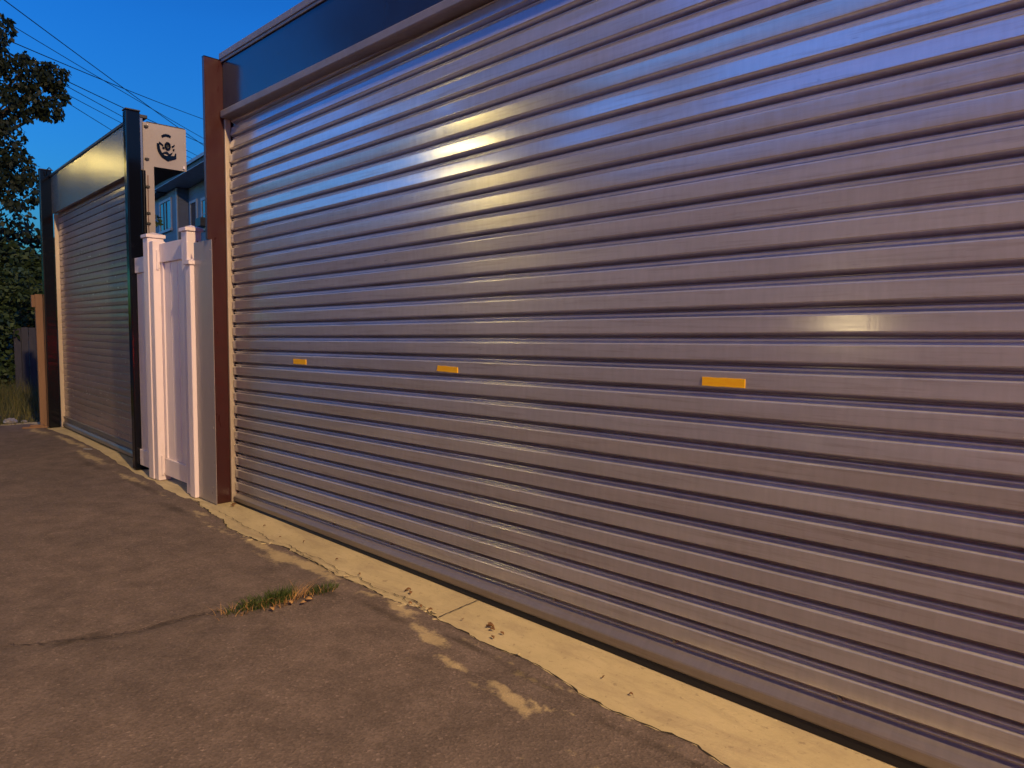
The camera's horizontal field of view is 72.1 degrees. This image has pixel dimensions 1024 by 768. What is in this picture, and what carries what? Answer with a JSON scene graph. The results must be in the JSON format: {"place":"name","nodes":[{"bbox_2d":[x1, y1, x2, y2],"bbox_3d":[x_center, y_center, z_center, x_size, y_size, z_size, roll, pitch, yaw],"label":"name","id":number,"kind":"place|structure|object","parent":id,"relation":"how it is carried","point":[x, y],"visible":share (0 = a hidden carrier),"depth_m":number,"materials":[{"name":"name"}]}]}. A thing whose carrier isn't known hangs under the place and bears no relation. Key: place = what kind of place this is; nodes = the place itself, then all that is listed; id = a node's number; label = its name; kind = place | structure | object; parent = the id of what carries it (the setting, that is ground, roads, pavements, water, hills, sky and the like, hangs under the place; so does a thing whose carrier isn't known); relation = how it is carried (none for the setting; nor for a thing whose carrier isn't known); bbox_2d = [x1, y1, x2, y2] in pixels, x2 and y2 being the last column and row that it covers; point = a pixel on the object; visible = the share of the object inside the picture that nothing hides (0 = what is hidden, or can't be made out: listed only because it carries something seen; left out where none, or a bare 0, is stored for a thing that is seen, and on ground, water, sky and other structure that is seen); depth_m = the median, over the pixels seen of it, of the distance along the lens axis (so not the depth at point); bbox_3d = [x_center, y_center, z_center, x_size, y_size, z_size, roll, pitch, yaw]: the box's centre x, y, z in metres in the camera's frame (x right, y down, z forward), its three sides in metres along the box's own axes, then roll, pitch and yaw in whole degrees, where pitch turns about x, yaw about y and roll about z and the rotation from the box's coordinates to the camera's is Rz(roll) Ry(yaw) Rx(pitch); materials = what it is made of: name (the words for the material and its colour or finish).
{"place":"outdoors","nodes":[
{"label":"outdoors","id":0,"kind":"place"},
{"bbox_2d":[0,373,96,424],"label":"grass","id":1,"kind":"structure","parent":0,"point":[33,399],"depth_m":10.99,"materials":[{"name":"green plant"}]},
{"bbox_2d":[3,418,16,423],"bbox_3d":[-6.513,0.486,9.144,0.170,0.089,0.164,5,6,44],"label":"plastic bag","id":2,"kind":"object","parent":1,"relation":"on","point":[9,421],"visible":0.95,"depth_m":9.10,"materials":[{"name":"white plastic"}]},
{"bbox_2d":[0,18,203,138],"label":"overhead wire","id":3,"kind":"object","parent":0,"point":[102,79],"visible":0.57,"depth_m":23.25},
{"bbox_2d":[4,0,203,145],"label":"overhead wire","id":4,"kind":"object","parent":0,"point":[92,65],"visible":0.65,"depth_m":21.55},
{"bbox_2d":[0,331,239,440],"bbox_3d":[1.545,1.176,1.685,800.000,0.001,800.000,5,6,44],"label":"ground","id":5,"kind":"structure","parent":0,"point":[36,412],"depth_m":11.25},
{"bbox_2d":[0,265,41,391],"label":"shrub","id":6,"kind":"object","parent":5,"relation":"on","point":[8,322],"visible":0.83,"depth_m":13.19,"materials":[{"name":"green plant"}]},
{"bbox_2d":[0,222,56,371],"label":"tree","id":7,"kind":"object","parent":5,"relation":"on","point":[36,239],"visible":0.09,"depth_m":18.88,"materials":[{"name":"green plant"}]},
{"bbox_2d":[0,236,57,383],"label":"shrub","id":8,"kind":"object","parent":5,"relation":"on","point":[22,258],"visible":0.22,"depth_m":14.91,"materials":[{"name":"green plant"}]},
{"bbox_2d":[0,13,71,238],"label":"tree","id":9,"kind":"object","parent":5,"relation":"on","point":[42,75],"visible":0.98,"depth_m":15.86,"materials":[{"name":"green plant"}]},
{"bbox_2d":[13,320,130,391],"bbox_3d":[-8.200,-0.647,13.839,2.600,1.592,0.130,-1,5,-26],"label":"timber fence","id":10,"kind":"object","parent":5,"relation":"on","point":[24,346],"visible":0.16,"depth_m":13.31,"materials":[{"name":"brown wood"}]},
{"bbox_2d":[155,214,163,227],"bbox_3d":[-6.365,-1.269,12.011,0.728,3.405,0.675,1,4,9],"label":"shrub","id":11,"kind":"object","parent":5,"relation":"on","point":[159,222],"visible":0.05,"depth_m":12.07,"materials":[{"name":"green plant"}]},
{"bbox_2d":[154,152,238,350],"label":"house","id":12,"kind":"structure","parent":5,"relation":"on","point":[179,200],"depth_m":30.36,"materials":[{"name":"blue paint"}]},
{"bbox_2d":[6,52,196,155],"bbox_3d":[-13.379,-9.524,26.739,0.020,1.849,23.704,0,4,-7],"label":"overhead wire","id":13,"kind":"object","parent":12,"relation":"on","point":[96,102],"visible":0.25,"depth_m":21.36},
{"bbox_2d":[13,65,191,158],"bbox_3d":[-13.388,-9.292,26.749,0.018,1.810,23.704,0,4,-7],"label":"overhead wire","id":14,"kind":"object","parent":12,"relation":"on","point":[97,110],"visible":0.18,"depth_m":21.41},
{"bbox_2d":[7,40,201,118],"bbox_3d":[-13.591,-10.940,27.012,0.024,3.591,21.808,0,4,-5],"label":"overhead wire","id":15,"kind":"object","parent":12,"relation":"on","point":[98,78],"visible":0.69,"depth_m":22.06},
{"bbox_2d":[8,52,202,143],"bbox_3d":[-13.370,-9.963,26.711,0.024,2.851,23.717,0,4,-7],"label":"overhead wire","id":16,"kind":"object","parent":12,"relation":"on","point":[103,98],"visible":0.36,"depth_m":21.68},
{"bbox_2d":[158,197,172,233],"bbox_3d":[-15.637,-7.558,31.736,0.120,1.460,2.100,-3,5,-40],"label":"window","id":17,"kind":"structure","parent":12,"relation":"in","point":[165,206],"depth_m":31.60,"materials":[{"name":"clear glass"}]},
{"bbox_2d":[189,199,197,225],"bbox_3d":[-13.579,-7.123,29.992,0.120,1.390,1.120,-3,5,-40],"label":"window","id":18,"kind":"structure","parent":12,"relation":"in","point":[193,205],"depth_m":30.00,"materials":[{"name":"glass"}]},
{"bbox_2d":[195,197,204,230],"bbox_3d":[-12.596,-6.947,28.628,0.370,1.360,1.290,-3,5,-40],"label":"window","id":19,"kind":"structure","parent":12,"relation":"in","point":[199,222],"depth_m":28.70,"materials":[{"name":"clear glass"}]},
{"bbox_2d":[0,0,302,327],"label":"sky","id":20,"kind":"structure","parent":0,"point":[153,49],"materials":[{"name":"blue"}]},
{"bbox_2d":[0,424,728,767],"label":"alley road","id":21,"kind":"structure","parent":0,"point":[94,542],"depth_m":2.63,"materials":[{"name":"grey asphalt"}]},
{"bbox_2d":[22,424,47,428],"bbox_3d":[-5.900,0.526,8.713,0.260,0.040,0.085,-2,5,-30],"label":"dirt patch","id":22,"kind":"object","parent":21,"relation":"on","point":[36,426],"visible":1,"depth_m":8.70,"materials":[{"name":"brown soil"}]},
{"bbox_2d":[13,591,318,644],"bbox_3d":[-1.824,1.016,2.830,2.085,0.001,0.150,-1,5,-26],"label":"road crack","id":23,"kind":"object","parent":21,"relation":"on","point":[127,631],"visible":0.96,"depth_m":2.87,"materials":[{"name":"black asphalt"}]},
{"bbox_2d":[209,576,322,619],"bbox_3d":[-1.099,0.965,3.190,0.572,0.077,0.292,-2,5,-33],"label":"weed tuft","id":24,"kind":"object","parent":21,"relation":"on","point":[283,596],"visible":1,"depth_m":3.21,"materials":[{"name":"plant"}]},
{"bbox_2d":[306,580,339,596],"bbox_3d":[-0.907,0.975,3.364,0.184,0.033,0.174,-1,4,-17],"label":"weed tuft","id":25,"kind":"object","parent":21,"relation":"on","point":[321,589],"visible":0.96,"depth_m":3.37,"materials":[{"name":"plant"}]},
{"bbox_2d":[0,421,897,767],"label":"concrete strip","id":26,"kind":"object","parent":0,"point":[728,733],"visible":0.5,"depth_m":2.64,"materials":[{"name":"beige concrete"}]},
{"bbox_2d":[30,294,47,425],"bbox_3d":[-5.925,-0.289,8.825,0.118,1.660,0.052,-4,6,-43],"label":"timber post","id":27,"kind":"object","parent":26,"relation":"on","point":[37,301],"visible":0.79,"depth_m":8.81,"materials":[{"name":"brown wood"}]},
{"bbox_2d":[38,107,186,469],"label":"roller gate","id":28,"kind":"structure","parent":26,"relation":"on","point":[97,198],"depth_m":7.35,"materials":[{"name":"metal"}]},
{"bbox_2d":[134,225,203,497],"bbox_3d":[-2.770,-0.214,5.668,0.156,2.038,1.398,-4,6,-44],"label":"vinyl fence","id":29,"kind":"object","parent":26,"relation":"on","point":[152,451],"visible":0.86,"depth_m":5.73,"materials":[{"name":"plastic"}]},
{"bbox_2d":[156,239,186,482],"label":"vinyl gate","id":30,"kind":"structure","parent":29,"relation":"attached to","point":[168,257],"depth_m":5.63,"materials":[{"name":"white plastic"}]},
{"bbox_2d":[194,239,216,503],"bbox_3d":[-2.202,-0.081,5.053,0.310,1.868,0.006,5,6,44],"label":"metal panel","id":31,"kind":"object","parent":26,"relation":"on","point":[204,317],"visible":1,"depth_m":5.05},
{"bbox_2d":[225,514,405,600],"bbox_3d":[-1.253,0.941,4.029,0.056,0.001,2.255,-3,6,-44],"label":"concrete crack","id":32,"kind":"object","parent":26,"relation":"on","point":[320,558],"visible":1,"depth_m":3.83,"materials":[{"name":"black concrete"}]},
{"bbox_2d":[188,498,730,767],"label":"edge crack","id":33,"kind":"object","parent":26,"relation":"on","point":[670,733],"visible":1,"depth_m":2.67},
{"bbox_2d":[202,0,1023,767],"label":"roller garage","id":34,"kind":"structure","parent":26,"relation":"on","point":[680,340],"depth_m":2.55,"materials":[{"name":"metal"}]}
]}

